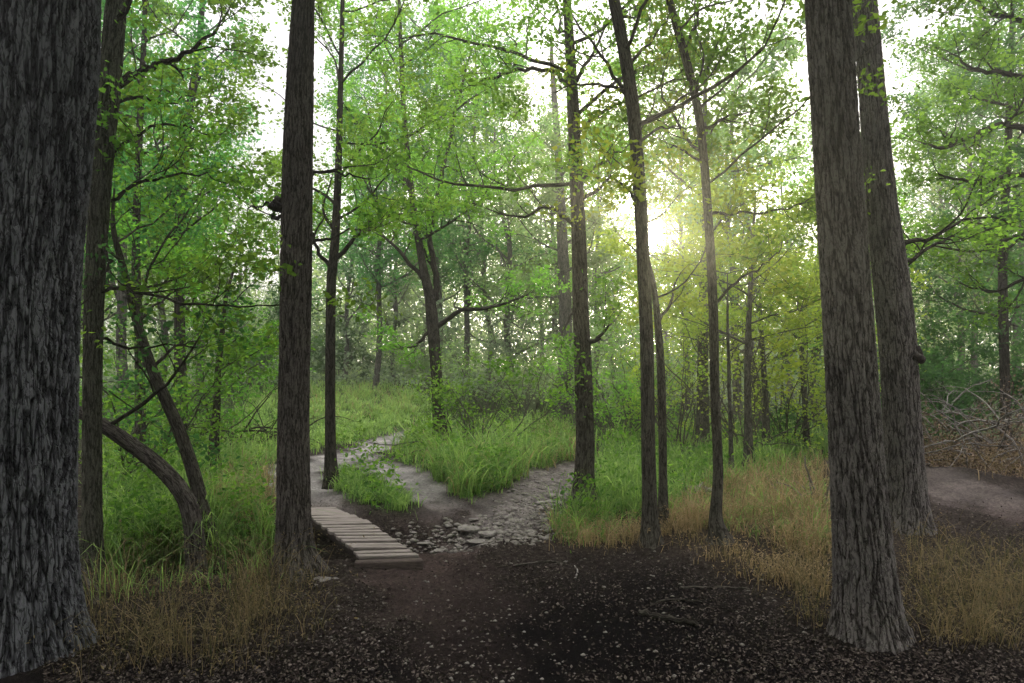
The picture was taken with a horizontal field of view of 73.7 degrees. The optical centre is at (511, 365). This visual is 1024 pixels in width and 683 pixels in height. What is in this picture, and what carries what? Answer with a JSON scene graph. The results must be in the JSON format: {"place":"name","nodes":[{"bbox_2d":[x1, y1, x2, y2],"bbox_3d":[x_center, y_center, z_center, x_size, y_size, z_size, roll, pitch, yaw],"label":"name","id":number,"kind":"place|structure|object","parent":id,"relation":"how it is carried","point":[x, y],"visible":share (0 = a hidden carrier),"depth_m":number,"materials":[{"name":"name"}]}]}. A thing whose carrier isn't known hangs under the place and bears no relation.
{"place":"outdoors","nodes":[
{"label":"outdoors","id":0,"kind":"place"},
{"bbox_2d":[0,367,1023,682],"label":"ground","id":1,"kind":"structure","parent":0,"point":[616,625],"depth_m":4.53,"materials":[{"name":"soil"}]},
{"bbox_2d":[0,0,101,678],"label":"oak tree","id":2,"kind":"object","parent":1,"relation":"on","point":[50,58],"visible":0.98,"depth_m":3.67,"materials":[{"name":"grey plant"}]},
{"bbox_2d":[80,564,106,605],"bbox_3d":[-2.852,1.537,4.633,0.526,0.399,0.104,0,0,34],"label":"broken limb","id":3,"kind":"object","parent":1,"relation":"on","point":[88,582],"visible":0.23,"depth_m":4.63,"materials":[{"name":"brown plant"}]},
{"bbox_2d":[80,21,185,329],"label":"woodland tree","id":4,"kind":"object","parent":1,"relation":"on","point":[108,296],"visible":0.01,"depth_m":15.92,"materials":[{"name":"green plant"}]},
{"bbox_2d":[81,21,184,325],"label":"woodland tree","id":5,"kind":"object","parent":1,"relation":"on","point":[143,275],"visible":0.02,"depth_m":19.47,"materials":[{"name":"green plant"}]},
{"bbox_2d":[105,23,233,381],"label":"woodland tree","id":6,"kind":"object","parent":1,"relation":"on","point":[161,321],"visible":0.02,"depth_m":21.90,"materials":[{"name":"green plant"}]},
{"bbox_2d":[83,0,266,433],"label":"woodland tree","id":7,"kind":"object","parent":1,"relation":"on","point":[120,295],"visible":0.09,"depth_m":14.85,"materials":[{"name":"green plant"}]},
{"bbox_2d":[83,0,267,468],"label":"leafy tree","id":8,"kind":"object","parent":1,"relation":"on","point":[204,31],"visible":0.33,"depth_m":10.18,"materials":[{"name":"green plant"}]},
{"bbox_2d":[79,228,273,574],"bbox_3d":[-3.858,0.425,6.464,3.344,3.328,2.369,0,0,-18],"label":"leaning tree","id":9,"kind":"object","parent":1,"relation":"on","point":[167,474],"visible":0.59,"depth_m":5.96,"materials":[{"name":"green plant"}]},
{"bbox_2d":[86,0,281,426],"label":"tall tree","id":10,"kind":"object","parent":1,"relation":"on","point":[161,5],"visible":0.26,"depth_m":12.43,"materials":[{"name":"green plant"}]},
{"bbox_2d":[94,2,278,569],"bbox_3d":[-3.239,-0.566,6.091,2.788,4.988,2.810,0,0,43],"label":"leaning tree","id":11,"kind":"object","parent":1,"relation":"on","point":[188,457],"visible":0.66,"depth_m":6.28,"materials":[{"name":"green plant"}]},
{"bbox_2d":[78,312,315,455],"bbox_3d":[-5.979,0.196,12.424,4.204,2.940,4.026,0,0,-41],"label":"shrub","id":12,"kind":"object","parent":1,"relation":"on","point":[240,413],"visible":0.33,"depth_m":12.50,"materials":[{"name":"green plant"}]},
{"bbox_2d":[78,316,323,494],"bbox_3d":[-5.198,0.461,8.541,5.398,2.903,3.564,0,0,0],"label":"shrub","id":13,"kind":"object","parent":1,"relation":"on","point":[234,361],"visible":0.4,"depth_m":8.64,"materials":[{"name":"green plant"}]},
{"bbox_2d":[128,78,282,398],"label":"woodland tree","id":14,"kind":"object","parent":1,"relation":"on","point":[204,294],"visible":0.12,"depth_m":20.10,"materials":[{"name":"green plant"}]},
{"bbox_2d":[109,179,349,469],"bbox_3d":[-4.167,-0.591,9.679,2.652,4.432,3.648,0,0,44],"label":"tree","id":15,"kind":"object","parent":1,"relation":"on","point":[216,405],"visible":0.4,"depth_m":9.65,"materials":[{"name":"green plant"}]},
{"bbox_2d":[192,190,279,375],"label":"woodland tree","id":16,"kind":"object","parent":1,"relation":"on","point":[241,274],"visible":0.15,"depth_m":29.83,"materials":[{"name":"green plant"}]},
{"bbox_2d":[145,266,338,389],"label":"shrub","id":17,"kind":"object","parent":1,"relation":"on","point":[314,340],"visible":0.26,"depth_m":21.60,"materials":[{"name":"green plant"}]},
{"bbox_2d":[80,0,416,584],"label":"elm tree","id":18,"kind":"object","parent":1,"relation":"on","point":[112,53],"visible":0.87,"depth_m":5.76,"materials":[{"name":"green plant"}]},
{"bbox_2d":[150,381,355,451],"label":"shrub","id":19,"kind":"object","parent":1,"relation":"on","point":[262,427],"visible":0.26,"depth_m":12.90,"materials":[{"name":"green plant"}]},
{"bbox_2d":[236,200,327,377],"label":"woodland tree","id":20,"kind":"object","parent":1,"relation":"on","point":[265,297],"visible":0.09,"depth_m":35.70,"materials":[{"name":"green plant"}]},
{"bbox_2d":[189,0,452,583],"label":"elm tree","id":21,"kind":"object","parent":1,"relation":"on","point":[293,204],"visible":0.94,"depth_m":5.25,"materials":[{"name":"green plant"}]},
{"bbox_2d":[314,576,338,585],"bbox_3d":[-1.397,1.622,5.101,0.230,0.060,0.235,0,0,0],"label":"rock","id":22,"kind":"object","parent":1,"relation":"on","point":[325,579],"visible":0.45,"depth_m":5.13,"materials":[{"name":"stone"}]},
{"bbox_2d":[171,0,539,489],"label":"slim tree","id":23,"kind":"object","parent":1,"relation":"on","point":[330,452],"visible":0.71,"depth_m":8.92,"materials":[{"name":"green plant"}]},
{"bbox_2d":[311,507,422,569],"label":"plank bridge","id":24,"kind":"structure","parent":1,"relation":"on","point":[376,547],"depth_m":5.95,"materials":[{"name":"grey wood"}]},
{"bbox_2d":[312,67,421,381],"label":"woodland tree","id":25,"kind":"object","parent":1,"relation":"on","point":[349,278],"visible":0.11,"depth_m":26.94,"materials":[{"name":"green plant"}]},
{"bbox_2d":[310,293,423,381],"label":"shrub","id":26,"kind":"object","parent":1,"relation":"on","point":[339,349],"visible":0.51,"depth_m":28.27,"materials":[{"name":"green plant"}]},
{"bbox_2d":[312,0,460,388],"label":"woodland tree","id":27,"kind":"object","parent":1,"relation":"on","point":[377,262],"visible":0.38,"depth_m":21.30,"materials":[{"name":"green plant"}]},
{"bbox_2d":[341,93,448,380],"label":"woodland tree","id":28,"kind":"object","parent":1,"relation":"on","point":[395,307],"visible":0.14,"depth_m":29.95,"materials":[{"name":"green plant"}]},
{"bbox_2d":[360,99,485,379],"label":"woodland tree","id":29,"kind":"object","parent":1,"relation":"on","point":[403,300],"visible":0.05,"depth_m":31.94,"materials":[{"name":"green plant"}]},
{"bbox_2d":[417,540,431,544],"bbox_3d":[-0.914,1.813,7.021,0.176,0.038,0.150,0,0,0],"label":"rock","id":30,"kind":"object","parent":1,"relation":"on","point":[424,542],"visible":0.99,"depth_m":6.98,"materials":[{"name":"stone"}]},
{"bbox_2d":[347,0,516,364],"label":"woodland tree","id":31,"kind":"object","parent":1,"relation":"on","point":[414,136],"visible":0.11,"depth_m":24.07,"materials":[{"name":"green plant"}]},
{"bbox_2d":[340,350,526,464],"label":"shrub","id":32,"kind":"object","parent":1,"relation":"on","point":[444,401],"visible":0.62,"depth_m":11.64,"materials":[{"name":"green plant"}]},
{"bbox_2d":[384,310,488,380],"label":"shrub","id":33,"kind":"object","parent":1,"relation":"on","point":[422,362],"visible":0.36,"depth_m":26.46,"materials":[{"name":"green plant"}]},
{"bbox_2d":[315,0,571,442],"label":"forked tree","id":34,"kind":"object","parent":1,"relation":"on","point":[431,298],"visible":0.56,"depth_m":12.44,"materials":[{"name":"green plant"}]},
{"bbox_2d":[78,376,830,608],"bbox_3d":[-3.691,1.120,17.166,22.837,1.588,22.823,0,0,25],"label":"green grass","id":35,"kind":"structure","parent":1,"relation":"on","point":[403,498],"depth_m":8.80,"materials":[{"name":"green plant"}]},
{"bbox_2d":[313,343,598,456],"bbox_3d":[-0.862,0.601,11.237,4.225,2.051,2.811,0,0,-42],"label":"shrub","id":36,"kind":"object","parent":1,"relation":"on","point":[439,402],"visible":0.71,"depth_m":11.39,"materials":[{"name":"green plant"}]},
{"bbox_2d":[376,0,555,393],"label":"woodland tree","id":37,"kind":"object","parent":1,"relation":"on","point":[481,252],"visible":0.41,"depth_m":21.20,"materials":[{"name":"green plant"}]},
{"bbox_2d":[393,268,572,415],"bbox_3d":[-1.010,-0.557,19.270,5.674,4.195,6.203,0,0,43],"label":"shrub","id":38,"kind":"object","parent":1,"relation":"on","point":[489,340],"visible":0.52,"depth_m":18.53,"materials":[{"name":"green plant"}]},
{"bbox_2d":[413,36,571,387],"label":"woodland tree","id":39,"kind":"object","parent":1,"relation":"on","point":[526,85],"visible":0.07,"depth_m":25.40,"materials":[{"name":"green plant"}]},
{"bbox_2d":[420,63,611,411],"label":"woodland tree","id":40,"kind":"object","parent":1,"relation":"on","point":[509,247],"visible":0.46,"depth_m":19.76,"materials":[{"name":"green plant"}]},
{"bbox_2d":[16,504,1023,681],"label":"dry grass","id":41,"kind":"structure","parent":1,"relation":"on","point":[972,619],"depth_m":4.40,"materials":[{"name":"brown plant"}]},
{"bbox_2d":[418,311,633,424],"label":"shrub","id":42,"kind":"object","parent":1,"relation":"on","point":[526,366],"visible":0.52,"depth_m":16.76,"materials":[{"name":"green plant"}]},
{"bbox_2d":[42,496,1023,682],"bbox_3d":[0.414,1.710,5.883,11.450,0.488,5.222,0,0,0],"label":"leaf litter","id":43,"kind":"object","parent":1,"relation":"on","point":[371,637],"visible":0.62,"depth_m":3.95,"materials":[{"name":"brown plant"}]},
{"bbox_2d":[637,608,698,624],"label":"fallen branch","id":44,"kind":"object","parent":43,"relation":"on","point":[648,613],"visible":0.99,"depth_m":4.22,"materials":[{"name":"brown wood"}]},
{"bbox_2d":[515,560,565,566],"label":"fallen branch","id":45,"kind":"object","parent":1,"relation":"on","point":[530,563],"visible":1,"depth_m":5.54,"materials":[{"name":"brown wood"}]},
{"bbox_2d":[314,0,769,512],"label":"gnarled tree","id":46,"kind":"object","parent":1,"relation":"on","point":[582,341],"visible":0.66,"depth_m":7.71,"materials":[{"name":"green plant"}]},
{"bbox_2d":[488,89,605,390],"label":"woodland tree","id":47,"kind":"object","parent":1,"relation":"on","point":[538,219],"visible":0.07,"depth_m":29.65,"materials":[{"name":"green plant"}]},
{"bbox_2d":[472,75,626,404],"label":"woodland tree","id":48,"kind":"object","parent":1,"relation":"on","point":[523,267],"visible":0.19,"depth_m":23.84,"materials":[{"name":"green plant"}]},
{"bbox_2d":[79,221,1023,425],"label":"undergrowth","id":49,"kind":"object","parent":1,"relation":"on","point":[316,377],"visible":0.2,"depth_m":24.79,"materials":[{"name":"green plant"}]},
{"bbox_2d":[79,129,1023,389],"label":"distant woods","id":50,"kind":"object","parent":1,"relation":"on","point":[317,280],"visible":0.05,"depth_m":39.25,"materials":[{"name":"green plant"}]},
{"bbox_2d":[473,34,649,428],"bbox_3d":[1.253,-3.412,17.426,4.712,10.303,4.457,0,0,0],"label":"slim tree","id":51,"kind":"object","parent":1,"relation":"on","point":[594,259],"visible":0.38,"depth_m":17.38,"materials":[{"name":"green plant"}]},
{"bbox_2d":[160,380,1023,598],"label":"dry grass","id":52,"kind":"structure","parent":1,"relation":"on","point":[690,515],"depth_m":6.86,"materials":[{"name":"plant"}]},
{"bbox_2d":[516,68,682,414],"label":"woodland tree","id":53,"kind":"object","parent":1,"relation":"on","point":[593,298],"visible":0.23,"depth_m":20.67,"materials":[{"name":"green plant"}]},
{"bbox_2d":[440,0,781,548],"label":"slim tree","id":54,"kind":"object","parent":1,"relation":"on","point":[649,516],"visible":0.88,"depth_m":6.11,"materials":[{"name":"green plant"}]},
{"bbox_2d":[567,213,656,385],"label":"woodland tree","id":55,"kind":"object","parent":1,"relation":"on","point":[617,306],"visible":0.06,"depth_m":29.82,"materials":[{"name":"green plant"}]},
{"bbox_2d":[553,272,696,422],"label":"shrub","id":56,"kind":"object","parent":1,"relation":"on","point":[604,336],"visible":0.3,"depth_m":17.71,"materials":[{"name":"green plant"}]},
{"bbox_2d":[530,308,721,443],"bbox_3d":[2.115,0.173,13.793,3.774,2.954,5.019,0,0,0],"label":"shrub","id":57,"kind":"object","parent":1,"relation":"on","point":[624,391],"visible":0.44,"depth_m":13.96,"materials":[{"name":"green plant"}]},
{"bbox_2d":[615,158,699,387],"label":"woodland tree","id":58,"kind":"object","parent":1,"relation":"on","point":[664,174],"visible":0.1,"depth_m":32.98,"materials":[{"name":"green plant"}]},
{"bbox_2d":[526,0,818,529],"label":"slim tree","id":59,"kind":"object","parent":1,"relation":"on","point":[662,436],"visible":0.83,"depth_m":6.36,"materials":[{"name":"green plant"}]},
{"bbox_2d":[536,2,812,448],"bbox_3d":[3.483,-2.797,13.460,5.076,9.066,5.095,0,0,-36],"label":"slim tree","id":60,"kind":"object","parent":1,"relation":"on","point":[702,419],"visible":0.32,"depth_m":13.05,"materials":[{"name":"green plant"}]},
{"bbox_2d":[648,598,701,605],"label":"fallen branch","id":61,"kind":"object","parent":1,"relation":"on","point":[671,599],"visible":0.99,"depth_m":4.56,"materials":[{"name":"brown wood"}]},
{"bbox_2d":[601,31,768,418],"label":"woodland tree","id":62,"kind":"object","parent":1,"relation":"on","point":[678,191],"visible":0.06,"depth_m":19.72,"materials":[{"name":"green plant"}]},
{"bbox_2d":[684,482,711,494],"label":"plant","id":63,"kind":"object","parent":1,"relation":"on","point":[702,484],"visible":0.23,"depth_m":8.55,"materials":[{"name":"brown plant"}]},
{"bbox_2d":[656,109,764,341],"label":"woodland tree","id":64,"kind":"object","parent":1,"relation":"on","point":[718,207],"visible":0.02,"depth_m":25.67,"materials":[{"name":"green plant"}]},
{"bbox_2d":[597,286,826,460],"bbox_3d":[3.260,0.029,12.844,3.169,3.279,6.369,0,0,0],"label":"shrub","id":65,"kind":"object","parent":1,"relation":"on","point":[683,398],"visible":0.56,"depth_m":12.96,"materials":[{"name":"green plant"}]},
{"bbox_2d":[679,586,749,589],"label":"fallen branch","id":66,"kind":"object","parent":1,"relation":"on","point":[696,587],"visible":0.98,"depth_m":4.89,"materials":[{"name":"brown wood"}]},
{"bbox_2d":[629,66,816,422],"bbox_3d":[6.295,-3.456,19.178,5.362,10.736,5.357,0,0,-32],"label":"woodland tree","id":67,"kind":"object","parent":1,"relation":"on","point":[737,386],"visible":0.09,"depth_m":19.05,"materials":[{"name":"green plant"}]},
{"bbox_2d":[594,142,870,469],"bbox_3d":[3.338,-0.569,9.885,4.067,4.611,3.248,0,0,0],"label":"sapling","id":68,"kind":"object","parent":1,"relation":"on","point":[701,309],"visible":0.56,"depth_m":9.77,"materials":[{"name":"green plant"}]},
{"bbox_2d":[648,195,819,450],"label":"sapling","id":69,"kind":"object","parent":1,"relation":"on","point":[766,422],"visible":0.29,"depth_m":12.76,"materials":[{"name":"green plant"}]},
{"bbox_2d":[587,147,931,469],"bbox_3d":[3.703,-0.879,10.497,4.625,5.259,2.808,0,0,30],"label":"sapling","id":70,"kind":"object","parent":1,"relation":"on","point":[748,433],"visible":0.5,"depth_m":10.67,"materials":[{"name":"green plant"}]},
{"bbox_2d":[652,1,870,434],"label":"woodland tree","id":71,"kind":"object","parent":1,"relation":"on","point":[749,227],"visible":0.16,"depth_m":15.90,"materials":[{"name":"green plant"}]},
{"bbox_2d":[715,141,816,405],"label":"woodland tree","id":72,"kind":"object","parent":1,"relation":"on","point":[788,384],"visible":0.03,"depth_m":23.88,"materials":[{"name":"green plant"}]},
{"bbox_2d":[615,243,930,449],"bbox_3d":[4.365,-0.273,12.181,4.743,3.843,6.011,0,0,42],"label":"shrub","id":73,"kind":"object","parent":1,"relation":"on","point":[706,396],"visible":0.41,"depth_m":12.30,"materials":[{"name":"green plant"}]},
{"bbox_2d":[574,0,983,545],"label":"slim tree","id":74,"kind":"object","parent":1,"relation":"on","point":[717,527],"visible":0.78,"depth_m":6.11,"materials":[{"name":"green plant"}]},
{"bbox_2d":[765,450,829,505],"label":"fallen branch","id":75,"kind":"object","parent":1,"relation":"on","point":[827,491],"visible":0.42,"depth_m":7.75,"materials":[{"name":"brown wood"}]},
{"bbox_2d":[718,185,877,448],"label":"sapling","id":76,"kind":"object","parent":1,"relation":"on","point":[804,394],"visible":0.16,"depth_m":12.87,"materials":[{"name":"green plant"}]},
{"bbox_2d":[717,247,936,445],"bbox_3d":[5.450,-0.314,13.473,3.499,3.946,4.985,0,0,8],"label":"shrub","id":77,"kind":"object","parent":1,"relation":"on","point":[817,391],"visible":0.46,"depth_m":12.97,"materials":[{"name":"green plant"}]},
{"bbox_2d":[739,72,923,426],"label":"woodland tree","id":78,"kind":"object","parent":1,"relation":"on","point":[785,183],"visible":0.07,"depth_m":17.96,"materials":[{"name":"green plant"}]},
{"bbox_2d":[804,0,915,654],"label":"elm tree","id":79,"kind":"object","parent":1,"relation":"on","point":[867,609],"visible":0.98,"depth_m":3.94,"materials":[{"name":"brown plant"}]},
{"bbox_2d":[755,254,1023,443],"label":"shrub","id":80,"kind":"object","parent":1,"relation":"on","point":[959,343],"visible":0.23,"depth_m":13.04,"materials":[{"name":"green plant"}]},
{"bbox_2d":[793,0,1023,535],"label":"elm tree","id":81,"kind":"object","parent":1,"relation":"on","point":[902,357],"visible":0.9,"depth_m":6.64,"materials":[{"name":"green plant"}]},
{"bbox_2d":[799,239,1023,454],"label":"shrub","id":82,"kind":"object","parent":1,"relation":"on","point":[927,377],"visible":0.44,"depth_m":12.36,"materials":[{"name":"green plant"}]},
{"bbox_2d":[810,354,1023,476],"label":"brush heap","id":83,"kind":"object","parent":1,"relation":"on","point":[963,438],"visible":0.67,"depth_m":10.61,"materials":[{"name":"brown plant"}]},
{"bbox_2d":[873,20,1016,403],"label":"woodland tree","id":84,"kind":"object","parent":1,"relation":"on","point":[931,167],"visible":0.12,"depth_m":23.58,"materials":[{"name":"green plant"}]},
{"bbox_2d":[874,85,1023,430],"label":"woodland tree","id":85,"kind":"object","parent":1,"relation":"on","point":[964,256],"visible":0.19,"depth_m":16.97,"materials":[{"name":"green plant"}]},
{"bbox_2d":[880,0,1023,456],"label":"leafy tree","id":86,"kind":"object","parent":1,"relation":"on","point":[1003,338],"visible":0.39,"depth_m":12.15,"materials":[{"name":"green plant"}]},
{"bbox_2d":[885,1,1023,416],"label":"woodland tree","id":87,"kind":"object","parent":1,"relation":"on","point":[955,207],"visible":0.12,"depth_m":20.57,"materials":[{"name":"green plant"}]},
{"bbox_2d":[887,0,1023,330],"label":"oak tree","id":88,"kind":"object","parent":1,"relation":"on","point":[951,143],"visible":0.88,"depth_m":9.29,"materials":[{"name":"green plant"}]},
{"bbox_2d":[900,23,1023,425],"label":"woodland tree","id":89,"kind":"object","parent":1,"relation":"on","point":[1015,193],"visible":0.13,"depth_m":18.21,"materials":[{"name":"green plant"}]},
{"bbox_2d":[81,0,1023,367],"label":"sky","id":90,"kind":"structure","parent":0,"point":[281,33],"materials":[{"name":"white"}]},
{"bbox_2d":[263,431,1023,682],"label":"dirt path","id":91,"kind":"structure","parent":0,"point":[947,486],"depth_m":5.03,"materials":[{"name":"soil"}]},
{"bbox_2d":[433,548,442,552],"bbox_3d":[-0.747,1.879,6.948,0.114,0.032,0.124,0,0,0],"label":"rock","id":92,"kind":"object","parent":91,"relation":"on","point":[438,551],"visible":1,"depth_m":6.91,"materials":[{"name":"stone"}]},
{"bbox_2d":[457,525,480,533],"bbox_3d":[-0.453,1.727,7.194,0.255,0.090,0.209,0,0,0],"label":"rock","id":93,"kind":"object","parent":91,"relation":"on","point":[467,529],"visible":1,"depth_m":7.13,"materials":[{"name":"stone"}]},
{"bbox_2d":[466,539,485,543],"bbox_3d":[-0.350,1.791,6.966,0.217,0.052,0.198,0,0,-28],"label":"rock","id":94,"kind":"object","parent":91,"relation":"on","point":[475,541],"visible":0.89,"depth_m":6.91,"materials":[{"name":"stone"}]},
{"bbox_2d":[478,530,498,537],"bbox_3d":[-0.217,1.737,7.058,0.239,0.078,0.184,0,0,-33],"label":"rock","id":95,"kind":"object","parent":91,"relation":"on","point":[488,534],"visible":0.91,"depth_m":7.01,"materials":[{"name":"stone"}]},
{"bbox_2d":[493,522,503,525],"bbox_3d":[-0.151,1.689,7.280,0.121,0.040,0.101,0,0,0],"label":"rock","id":96,"kind":"object","parent":91,"relation":"on","point":[498,524],"visible":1,"depth_m":7.26,"materials":[{"name":"stone"}]},
{"bbox_2d":[504,514,512,518],"bbox_3d":[-0.038,1.674,7.573,0.107,0.066,0.087,0,0,0],"label":"rock","id":97,"kind":"object","parent":91,"relation":"on","point":[509,516],"visible":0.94,"depth_m":7.54,"materials":[{"name":"stone"}]},
{"bbox_2d":[535,501,547,503],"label":"rock","id":98,"kind":"object","parent":91,"relation":"on","point":[538,502],"visible":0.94,"depth_m":8.24,"materials":[{"name":"stone"}]},
{"bbox_2d":[304,464,829,682],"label":"pebbles","id":99,"kind":"object","parent":91,"relation":"on","point":[509,532],"visible":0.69,"depth_m":7.05,"materials":[{"name":"stone"}]}
]}

